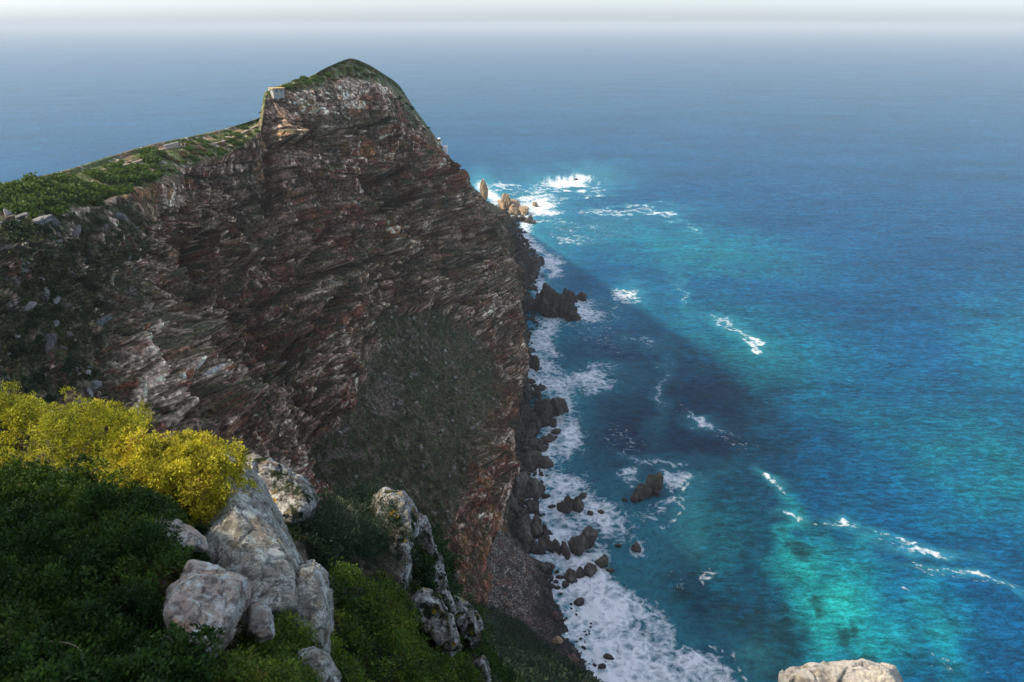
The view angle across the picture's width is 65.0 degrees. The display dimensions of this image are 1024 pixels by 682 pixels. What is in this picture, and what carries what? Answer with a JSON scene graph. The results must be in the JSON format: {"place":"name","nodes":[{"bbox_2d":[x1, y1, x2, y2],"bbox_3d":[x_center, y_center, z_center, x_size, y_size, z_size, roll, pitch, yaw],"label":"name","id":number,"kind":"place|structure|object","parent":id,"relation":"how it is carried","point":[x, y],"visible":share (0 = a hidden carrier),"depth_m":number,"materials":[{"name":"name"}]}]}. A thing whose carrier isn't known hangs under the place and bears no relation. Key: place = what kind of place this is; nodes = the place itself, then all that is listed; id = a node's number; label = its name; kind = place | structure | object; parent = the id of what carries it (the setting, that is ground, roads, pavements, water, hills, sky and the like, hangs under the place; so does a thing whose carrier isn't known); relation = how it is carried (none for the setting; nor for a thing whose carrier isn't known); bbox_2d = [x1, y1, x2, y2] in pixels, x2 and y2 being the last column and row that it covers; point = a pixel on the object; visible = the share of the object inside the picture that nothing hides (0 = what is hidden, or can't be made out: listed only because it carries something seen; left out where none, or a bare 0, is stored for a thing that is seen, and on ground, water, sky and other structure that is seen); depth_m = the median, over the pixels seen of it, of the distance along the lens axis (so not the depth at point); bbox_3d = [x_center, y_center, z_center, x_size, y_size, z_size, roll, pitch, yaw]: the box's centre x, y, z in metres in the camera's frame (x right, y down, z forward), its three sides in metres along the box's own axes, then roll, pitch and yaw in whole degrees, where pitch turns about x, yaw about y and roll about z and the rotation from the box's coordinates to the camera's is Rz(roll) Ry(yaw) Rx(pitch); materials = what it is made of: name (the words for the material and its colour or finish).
{"place":"outdoors","nodes":[
{"label":"outdoors","id":0,"kind":"place"},
{"bbox_2d":[0,414,501,681],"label":"hillside terrain","id":1,"kind":"structure","parent":0,"point":[300,546],"depth_m":11.10,"materials":[{"name":"plant"}]},
{"bbox_2d":[0,380,155,482],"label":"fynbos bush","id":2,"kind":"object","parent":1,"relation":"on","point":[72,420],"visible":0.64,"depth_m":9.77,"materials":[{"name":"yellow plant"}]},
{"bbox_2d":[0,449,225,681],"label":"fynbos bush","id":3,"kind":"object","parent":1,"relation":"on","point":[47,524],"visible":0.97,"depth_m":6.23,"materials":[{"name":"green plant"}]},
{"bbox_2d":[81,421,261,526],"bbox_3d":[-3.763,1.437,8.783,1.927,1.019,1.478,0,22,0],"label":"fynbos bush","id":4,"kind":"object","parent":1,"relation":"on","point":[198,465],"visible":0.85,"depth_m":8.58,"materials":[{"name":"yellow plant"}]},
{"bbox_2d":[147,517,207,553],"bbox_3d":[-3.195,1.814,7.550,0.960,0.400,0.492,9,23,23],"label":"rock slab","id":5,"kind":"object","parent":1,"relation":"on","point":[195,538],"visible":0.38,"depth_m":7.33,"materials":[{"name":"stone"}]},
{"bbox_2d":[160,559,250,659],"bbox_3d":[-2.394,2.131,6.325,0.701,0.886,1.584,-10,24,-24],"label":"boulder","id":6,"kind":"object","parent":1,"relation":"on","point":[201,592],"visible":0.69,"depth_m":5.89,"materials":[{"name":"stone"}]},
{"bbox_2d":[188,452,303,620],"bbox_3d":[-3.100,2.354,9.325,1.232,1.862,3.965,-13,25,-30],"label":"boulder","id":7,"kind":"object","parent":1,"relation":"on","point":[250,539],"visible":0.41,"depth_m":8.21,"materials":[{"name":"stone"}]},
{"bbox_2d":[244,603,274,643],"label":"rock","id":8,"kind":"object","parent":1,"relation":"on","point":[259,627],"visible":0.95,"depth_m":6.22,"materials":[{"name":"stone"}]},
{"bbox_2d":[196,608,324,681],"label":"fynbos bush","id":9,"kind":"object","parent":1,"relation":"on","point":[251,660],"visible":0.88,"depth_m":6.03,"materials":[{"name":"green plant"}]},
{"bbox_2d":[245,453,318,528],"bbox_3d":[-4.138,2.697,14.315,1.253,1.702,2.930,-8,23,-19],"label":"boulder","id":10,"kind":"object","parent":1,"relation":"on","point":[288,489],"visible":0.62,"depth_m":13.44,"materials":[{"name":"stone"}]},
{"bbox_2d":[278,559,333,653],"bbox_3d":[-2.151,2.827,8.331,0.614,1.111,1.476,-5,22,-13],"label":"boulder","id":11,"kind":"object","parent":1,"relation":"on","point":[315,602],"visible":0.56,"depth_m":7.91,"materials":[{"name":"stone"}]},
{"bbox_2d":[295,646,341,681],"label":"rock","id":12,"kind":"object","parent":1,"relation":"on","point":[320,660],"visible":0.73,"depth_m":6.88,"materials":[{"name":"stone"}]},
{"bbox_2d":[285,474,426,577],"bbox_3d":[-3.835,5.194,19.595,3.512,9.721,11.659,-4,22,-9],"label":"heather bush","id":13,"kind":"object","parent":1,"relation":"on","point":[347,521],"visible":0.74,"depth_m":14.98,"materials":[{"name":"green plant"}]},
{"bbox_2d":[370,487,420,547],"bbox_3d":[-2.744,4.156,18.803,1.167,1.937,2.334,-8,23,-20],"label":"outcrop","id":14,"kind":"object","parent":1,"relation":"on","point":[411,514],"visible":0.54,"depth_m":17.94,"materials":[{"name":"stone"}]},
{"bbox_2d":[387,534,412,592],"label":"outcrop","id":15,"kind":"object","parent":1,"relation":"on","point":[405,580],"visible":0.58,"depth_m":17.04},
{"bbox_2d":[325,557,486,681],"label":"fynbos bush","id":16,"kind":"object","parent":1,"relation":"on","point":[396,637],"visible":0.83,"depth_m":11.27,"materials":[{"name":"green plant"}]},
{"bbox_2d":[411,587,461,657],"bbox_3d":[-1.627,5.988,16.936,1.011,1.719,1.607,-11,24,-26],"label":"outcrop","id":17,"kind":"object","parent":1,"relation":"on","point":[441,632],"visible":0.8,"depth_m":16.41,"materials":[{"name":"stone"}]},
{"bbox_2d":[408,516,465,618],"bbox_3d":[-2.524,8.221,25.301,2.104,10.811,11.484,-3,22,-7],"label":"fynbos bush","id":18,"kind":"object","parent":1,"relation":"on","point":[449,570],"visible":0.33,"depth_m":20.07,"materials":[{"name":"green plant"}]},
{"bbox_2d":[416,513,457,614],"bbox_3d":[-2.040,5.561,20.266,0.830,2.460,2.437,-11,24,-25],"label":"outcrop","id":19,"kind":"object","parent":1,"relation":"on","point":[437,557],"visible":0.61,"depth_m":19.71,"materials":[{"name":"stone"}]},
{"bbox_2d":[454,590,482,649],"bbox_3d":[-1.274,7.275,21.063,0.959,2.031,1.852,-6,22,-16],"label":"outcrop","id":20,"kind":"object","parent":1,"relation":"on","point":[470,619],"visible":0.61,"depth_m":20.48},
{"bbox_2d":[472,655,491,681],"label":"rock","id":21,"kind":"object","parent":1,"relation":"on","point":[481,663],"visible":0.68,"depth_m":19.46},
{"bbox_2d":[455,593,523,681],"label":"fynbos bush","id":22,"kind":"object","parent":1,"relation":"on","point":[496,667],"visible":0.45,"depth_m":23.68,"materials":[{"name":"green plant"}]},
{"bbox_2d":[778,658,903,681],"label":"boulder","id":23,"kind":"object","parent":1,"relation":"on","point":[862,670],"visible":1,"depth_m":7.12,"materials":[{"name":"stone"}]},
{"bbox_2d":[0,58,530,606],"bbox_3d":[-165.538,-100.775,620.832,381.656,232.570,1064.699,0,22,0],"label":"headland terrain","id":24,"kind":"structure","parent":0,"point":[320,254],"depth_m":368.08,"materials":[{"name":"stone"}]},
{"bbox_2d":[1,218,26,231],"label":"dark shrub","id":25,"kind":"object","parent":24,"relation":"on","point":[12,225],"visible":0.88,"depth_m":183.98,"materials":[{"name":"green plant"}]},
{"bbox_2d":[0,179,30,194],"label":"green shrub","id":26,"kind":"object","parent":24,"relation":"on","point":[14,183],"visible":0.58,"depth_m":214.41,"materials":[{"name":"green plant"}]},
{"bbox_2d":[4,230,27,241],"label":"dark shrub","id":27,"kind":"object","parent":24,"relation":"on","point":[16,236],"visible":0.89,"depth_m":178.37,"materials":[{"name":"green plant"}]},
{"bbox_2d":[7,343,30,359],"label":"dark shrub","id":28,"kind":"object","parent":24,"relation":"on","point":[15,352],"visible":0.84,"depth_m":150.83,"materials":[{"name":"green plant"}]},
{"bbox_2d":[1,200,41,214],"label":"green shrub","id":29,"kind":"object","parent":24,"relation":"on","point":[23,204],"visible":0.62,"depth_m":199.76,"materials":[{"name":"green plant"}]},
{"bbox_2d":[7,193,37,202],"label":"green shrub","id":30,"kind":"object","parent":24,"relation":"on","point":[24,196],"visible":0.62,"depth_m":208.09,"materials":[{"name":"green plant"}]},
{"bbox_2d":[7,204,39,218],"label":"green shrub","id":31,"kind":"object","parent":24,"relation":"on","point":[26,210],"visible":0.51,"depth_m":198.85,"materials":[{"name":"green plant"}]},
{"bbox_2d":[18,381,39,394],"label":"dark shrub","id":32,"kind":"object","parent":24,"relation":"on","point":[30,387],"visible":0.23,"depth_m":131.49,"materials":[{"name":"green plant"}]},
{"bbox_2d":[18,319,39,328],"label":"dark shrub","id":33,"kind":"object","parent":24,"relation":"on","point":[29,324],"visible":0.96,"depth_m":156.60,"materials":[{"name":"green plant"}]},
{"bbox_2d":[23,301,36,311],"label":"pale rock","id":34,"kind":"object","parent":24,"relation":"on","point":[30,305],"visible":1,"depth_m":157.59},
{"bbox_2d":[20,181,44,192],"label":"green shrub","id":35,"kind":"object","parent":24,"relation":"on","point":[37,185],"visible":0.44,"depth_m":219.38,"materials":[{"name":"green plant"}]},
{"bbox_2d":[18,172,50,185],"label":"green shrub","id":36,"kind":"object","parent":24,"relation":"on","point":[41,179],"visible":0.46,"depth_m":227.56,"materials":[{"name":"green plant"}]},
{"bbox_2d":[26,199,46,208],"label":"green shrub","id":37,"kind":"object","parent":24,"relation":"on","point":[38,205],"visible":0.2,"depth_m":207.70,"materials":[{"name":"green plant"}]},
{"bbox_2d":[30,370,47,385],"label":"dark shrub","id":38,"kind":"object","parent":24,"relation":"on","point":[39,378],"visible":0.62,"depth_m":155.34,"materials":[{"name":"green plant"}]},
{"bbox_2d":[28,304,50,318],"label":"dark shrub","id":39,"kind":"object","parent":24,"relation":"on","point":[40,312],"visible":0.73,"depth_m":159.23,"materials":[{"name":"green plant"}]},
{"bbox_2d":[29,214,53,225],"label":"pale rock","id":40,"kind":"object","parent":24,"relation":"on","point":[44,219],"visible":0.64,"depth_m":195.34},
{"bbox_2d":[41,287,49,300],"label":"pale rock","id":41,"kind":"object","parent":24,"relation":"on","point":[47,291],"visible":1,"depth_m":173.15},
{"bbox_2d":[42,333,55,352],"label":"pale rock","id":42,"kind":"object","parent":24,"relation":"on","point":[48,346],"visible":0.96,"depth_m":162.49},
{"bbox_2d":[41,394,59,404],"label":"dark shrub","id":43,"kind":"object","parent":24,"relation":"on","point":[49,398],"visible":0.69,"depth_m":157.75,"materials":[{"name":"green plant"}]},
{"bbox_2d":[42,183,63,192],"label":"green shrub","id":44,"kind":"object","parent":24,"relation":"on","point":[49,187],"visible":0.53,"depth_m":227.74,"materials":[{"name":"green plant"}]},
{"bbox_2d":[44,288,63,299],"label":"dark shrub","id":45,"kind":"object","parent":24,"relation":"on","point":[54,294],"visible":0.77,"depth_m":174.28,"materials":[{"name":"green plant"}]},
{"bbox_2d":[43,203,67,215],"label":"green shrub","id":46,"kind":"object","parent":24,"relation":"on","point":[57,210],"visible":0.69,"depth_m":215.43,"materials":[{"name":"green plant"}]},
{"bbox_2d":[46,197,65,206],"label":"green shrub","id":47,"kind":"object","parent":24,"relation":"on","point":[58,201],"visible":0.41,"depth_m":219.48,"materials":[{"name":"green plant"}]},
{"bbox_2d":[49,171,71,180],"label":"green shrub","id":48,"kind":"object","parent":24,"relation":"on","point":[58,176],"visible":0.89,"depth_m":243.48,"materials":[{"name":"green plant"}]},
{"bbox_2d":[56,192,76,203],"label":"green shrub","id":49,"kind":"object","parent":24,"relation":"on","point":[69,198],"visible":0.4,"depth_m":228.66,"materials":[{"name":"green plant"}]},
{"bbox_2d":[58,361,77,373],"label":"dark shrub","id":50,"kind":"object","parent":24,"relation":"on","point":[69,365],"visible":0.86,"depth_m":165.20,"materials":[{"name":"green plant"}]},
{"bbox_2d":[62,173,80,183],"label":"green shrub","id":51,"kind":"object","parent":24,"relation":"on","point":[73,178],"visible":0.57,"depth_m":244.37,"materials":[{"name":"green plant"}]},
{"bbox_2d":[62,183,89,200],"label":"green shrub","id":52,"kind":"object","parent":24,"relation":"on","point":[75,189],"visible":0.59,"depth_m":235.58,"materials":[{"name":"green plant"}]},
{"bbox_2d":[72,225,80,236],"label":"pale rock","id":53,"kind":"object","parent":24,"relation":"on","point":[76,231],"visible":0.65,"depth_m":217.69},
{"bbox_2d":[64,177,97,189],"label":"green shrub","id":54,"kind":"object","parent":24,"relation":"on","point":[87,184],"visible":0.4,"depth_m":245.90,"materials":[{"name":"green plant"}]},
{"bbox_2d":[67,190,95,205],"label":"green shrub","id":55,"kind":"object","parent":24,"relation":"on","point":[90,198],"visible":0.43,"depth_m":235.35,"materials":[{"name":"green plant"}]},
{"bbox_2d":[76,276,93,285],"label":"dark shrub","id":56,"kind":"object","parent":24,"relation":"on","point":[83,280],"visible":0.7,"depth_m":213.66,"materials":[{"name":"green plant"}]},
{"bbox_2d":[83,282,101,292],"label":"dark shrub","id":57,"kind":"object","parent":24,"relation":"on","point":[92,287],"visible":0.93,"depth_m":225.60,"materials":[{"name":"green plant"}]},
{"bbox_2d":[86,189,100,202],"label":"green shrub","id":58,"kind":"object","parent":24,"relation":"on","point":[95,194],"visible":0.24,"depth_m":242.60,"materials":[{"name":"green plant"}]},
{"bbox_2d":[81,168,109,178],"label":"green shrub","id":59,"kind":"object","parent":24,"relation":"on","point":[95,174],"visible":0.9,"depth_m":262.02,"materials":[{"name":"green plant"}]},
{"bbox_2d":[90,380,101,389],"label":"pale rock","id":60,"kind":"object","parent":24,"relation":"on","point":[95,384],"visible":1,"depth_m":177.00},
{"bbox_2d":[88,368,103,379],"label":"dark shrub","id":61,"kind":"object","parent":24,"relation":"on","point":[94,373],"visible":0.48,"depth_m":182.76,"materials":[{"name":"green plant"}]},
{"bbox_2d":[92,297,105,308],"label":"dark shrub","id":62,"kind":"object","parent":24,"relation":"on","point":[98,304],"visible":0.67,"depth_m":221.81,"materials":[{"name":"green plant"}]},
{"bbox_2d":[89,181,110,194],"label":"green shrub","id":63,"kind":"object","parent":24,"relation":"on","point":[103,187],"visible":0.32,"depth_m":250.55,"materials":[{"name":"green plant"}]},
{"bbox_2d":[96,315,111,325],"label":"pale rock","id":64,"kind":"object","parent":24,"relation":"on","point":[105,319],"visible":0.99,"depth_m":195.96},
{"bbox_2d":[101,172,119,183],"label":"green shrub","id":65,"kind":"object","parent":24,"relation":"on","point":[115,177],"visible":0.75,"depth_m":264.54,"materials":[{"name":"green plant"}]},
{"bbox_2d":[101,161,125,167],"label":"green shrub","id":66,"kind":"object","parent":24,"relation":"on","point":[113,164],"visible":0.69,"depth_m":277.08,"materials":[{"name":"green plant"}]},
{"bbox_2d":[103,166,124,174],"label":"green shrub","id":67,"kind":"object","parent":24,"relation":"on","point":[116,170],"visible":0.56,"depth_m":272.43,"materials":[{"name":"green plant"}]},
{"bbox_2d":[114,187,130,194],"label":"green shrub","id":68,"kind":"object","parent":24,"relation":"on","point":[120,191],"visible":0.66,"depth_m":260.20,"materials":[{"name":"green plant"}]},
{"bbox_2d":[123,171,142,181],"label":"green shrub","id":69,"kind":"object","parent":24,"relation":"on","point":[133,177],"visible":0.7,"depth_m":275.26,"materials":[{"name":"green plant"}]},
{"bbox_2d":[125,162,150,171],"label":"green shrub","id":70,"kind":"object","parent":24,"relation":"on","point":[138,166],"visible":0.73,"depth_m":285.21,"materials":[{"name":"green plant"}]},
{"bbox_2d":[137,152,162,163],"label":"green shrub","id":71,"kind":"object","parent":24,"relation":"on","point":[151,157],"visible":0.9,"depth_m":300.38,"materials":[{"name":"green plant"}]},
{"bbox_2d":[143,169,158,182],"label":"green shrub","id":72,"kind":"object","parent":24,"relation":"on","point":[150,175],"visible":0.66,"depth_m":283.63,"materials":[{"name":"green plant"}]},
{"bbox_2d":[141,146,162,154],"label":"green shrub","id":73,"kind":"object","parent":24,"relation":"on","point":[152,149],"visible":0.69,"depth_m":309.41,"materials":[{"name":"green plant"}]},
{"bbox_2d":[123,124,259,165],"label":"footpath","id":74,"kind":"structure","parent":24,"relation":"on","point":[141,159],"depth_m":330.73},
{"bbox_2d":[0,93,516,548],"bbox_3d":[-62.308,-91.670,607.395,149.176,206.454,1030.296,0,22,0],"label":"scrub","id":75,"kind":"object","parent":24,"relation":"on","point":[23,300],"visible":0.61,"depth_m":245.55,"materials":[{"name":"green plant"}]},
{"bbox_2d":[268,87,284,98],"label":"stone hut","id":76,"kind":"object","parent":24,"relation":"on","point":[276,92],"visible":1,"depth_m":379.74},
{"bbox_2d":[480,179,487,199],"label":"rock pillar","id":77,"kind":"object","parent":24,"relation":"on","point":[483,190],"visible":0.91,"depth_m":1120.32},
{"bbox_2d":[0,27,1023,681],"bbox_3d":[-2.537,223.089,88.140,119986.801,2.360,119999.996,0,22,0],"label":"sea","id":78,"kind":"structure","parent":0,"point":[784,355],"depth_m":798.06,"materials":[{"name":"liquid"}]},
{"bbox_2d":[497,193,520,209],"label":"sea stack","id":79,"kind":"object","parent":78,"relation":"in","point":[505,202],"visible":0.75,"depth_m":1106.05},
{"bbox_2d":[509,205,528,215],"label":"sea stack","id":80,"kind":"object","parent":78,"relation":"in","point":[522,210],"visible":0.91,"depth_m":1081.13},
{"bbox_2d":[508,215,532,222],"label":"reef ledge","id":81,"kind":"object","parent":78,"relation":"in","point":[515,218],"visible":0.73,"depth_m":1043.88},
{"bbox_2d":[513,257,541,277],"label":"sea rock","id":82,"kind":"object","parent":78,"relation":"in","point":[533,268],"visible":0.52,"depth_m":811.04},
{"bbox_2d":[522,298,534,310],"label":"sea rock","id":83,"kind":"object","parent":78,"relation":"in","point":[528,304],"visible":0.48,"depth_m":722.14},
{"bbox_2d":[534,283,579,320],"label":"sea stack","id":84,"kind":"object","parent":78,"relation":"in","point":[549,302],"visible":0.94,"depth_m":698.28,"materials":[{"name":"stone"}]},
{"bbox_2d":[557,495,583,512],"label":"sea rock","id":85,"kind":"object","parent":78,"relation":"in","point":[569,504],"visible":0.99,"depth_m":423.89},
{"bbox_2d":[571,291,586,302],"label":"sea rock","id":86,"kind":"object","parent":78,"relation":"in","point":[581,296],"visible":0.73,"depth_m":744.52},
{"bbox_2d":[561,526,597,559],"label":"rock bar","id":87,"kind":"object","parent":78,"relation":"in","point":[582,542],"visible":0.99,"depth_m":390.05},
{"bbox_2d":[564,562,596,583],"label":"rock","id":88,"kind":"object","parent":78,"relation":"in","point":[571,576],"visible":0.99,"depth_m":373.20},
{"bbox_2d":[595,554,608,568],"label":"sea rock","id":89,"kind":"object","parent":78,"relation":"in","point":[601,562],"visible":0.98,"depth_m":379.33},
{"bbox_2d":[631,542,640,552],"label":"sea rock","id":90,"kind":"object","parent":78,"relation":"in","point":[635,547],"visible":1,"depth_m":392.57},
{"bbox_2d":[630,471,663,502],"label":"sea stack","id":91,"kind":"object","parent":78,"relation":"in","point":[643,491],"visible":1,"depth_m":435.96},
{"bbox_2d":[0,0,1023,27],"label":"sky","id":92,"kind":"structure","parent":0,"point":[13,13],"materials":[{"name":"white"}]},
{"bbox_2d":[479,610,575,680],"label":"slope terrain","id":93,"kind":"structure","parent":0,"point":[492,621],"depth_m":215.58,"materials":[{"name":"soil"}]},
{"bbox_2d":[471,601,603,681],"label":"undergrowth","id":94,"kind":"object","parent":93,"relation":"on","point":[519,658],"visible":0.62,"depth_m":188.39,"materials":[{"name":"green plant"}]},
{"bbox_2d":[507,223,555,554],"bbox_3d":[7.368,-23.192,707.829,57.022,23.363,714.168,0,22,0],"label":"rock shelf","id":95,"kind":"object","parent":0,"point":[520,453],"visible":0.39,"depth_m":498.48,"materials":[{"name":"stone"}]},
{"bbox_2d":[507,494,517,511],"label":"shore slab","id":96,"kind":"structure","parent":95,"relation":"on","point":[512,501],"depth_m":417.34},
{"bbox_2d":[505,523,532,549],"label":"shore slab","id":97,"kind":"structure","parent":95,"relation":"on","point":[524,535],"depth_m":391.63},
{"bbox_2d":[513,472,542,498],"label":"shore slab","id":98,"kind":"structure","parent":95,"relation":"on","point":[524,481],"depth_m":435.52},
{"bbox_2d":[521,514,542,535],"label":"shore slab","id":99,"kind":"structure","parent":95,"relation":"on","point":[535,524],"depth_m":405.26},
{"bbox_2d":[524,450,541,464],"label":"boulder","id":100,"kind":"object","parent":95,"relation":"on","point":[537,455],"visible":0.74,"depth_m":469.33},
{"bbox_2d":[528,353,539,371],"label":"shore outcrop","id":101,"kind":"object","parent":95,"relation":"on","point":[533,362],"visible":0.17,"depth_m":600.17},
{"bbox_2d":[534,561,554,572],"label":"shore rock","id":102,"kind":"object","parent":95,"relation":"on","point":[545,567],"visible":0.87,"depth_m":378.81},
{"bbox_2d":[530,537,560,554],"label":"shore rock","id":103,"kind":"object","parent":95,"relation":"on","point":[544,545],"visible":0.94,"depth_m":391.93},
{"bbox_2d":[539,455,553,468],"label":"boulder","id":104,"kind":"object","parent":95,"relation":"on","point":[545,462],"visible":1,"depth_m":466.04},
{"bbox_2d":[540,435,557,442],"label":"boulder","id":105,"kind":"object","parent":95,"relation":"on","point":[549,438],"visible":0.86,"depth_m":494.23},
{"bbox_2d":[486,528,593,673],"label":"beach","id":106,"kind":"structure","parent":0,"point":[519,577],"depth_m":358.38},
{"bbox_2d":[519,397,568,430],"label":"shore promontory","id":107,"kind":"structure","parent":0,"point":[546,410],"depth_m":514.30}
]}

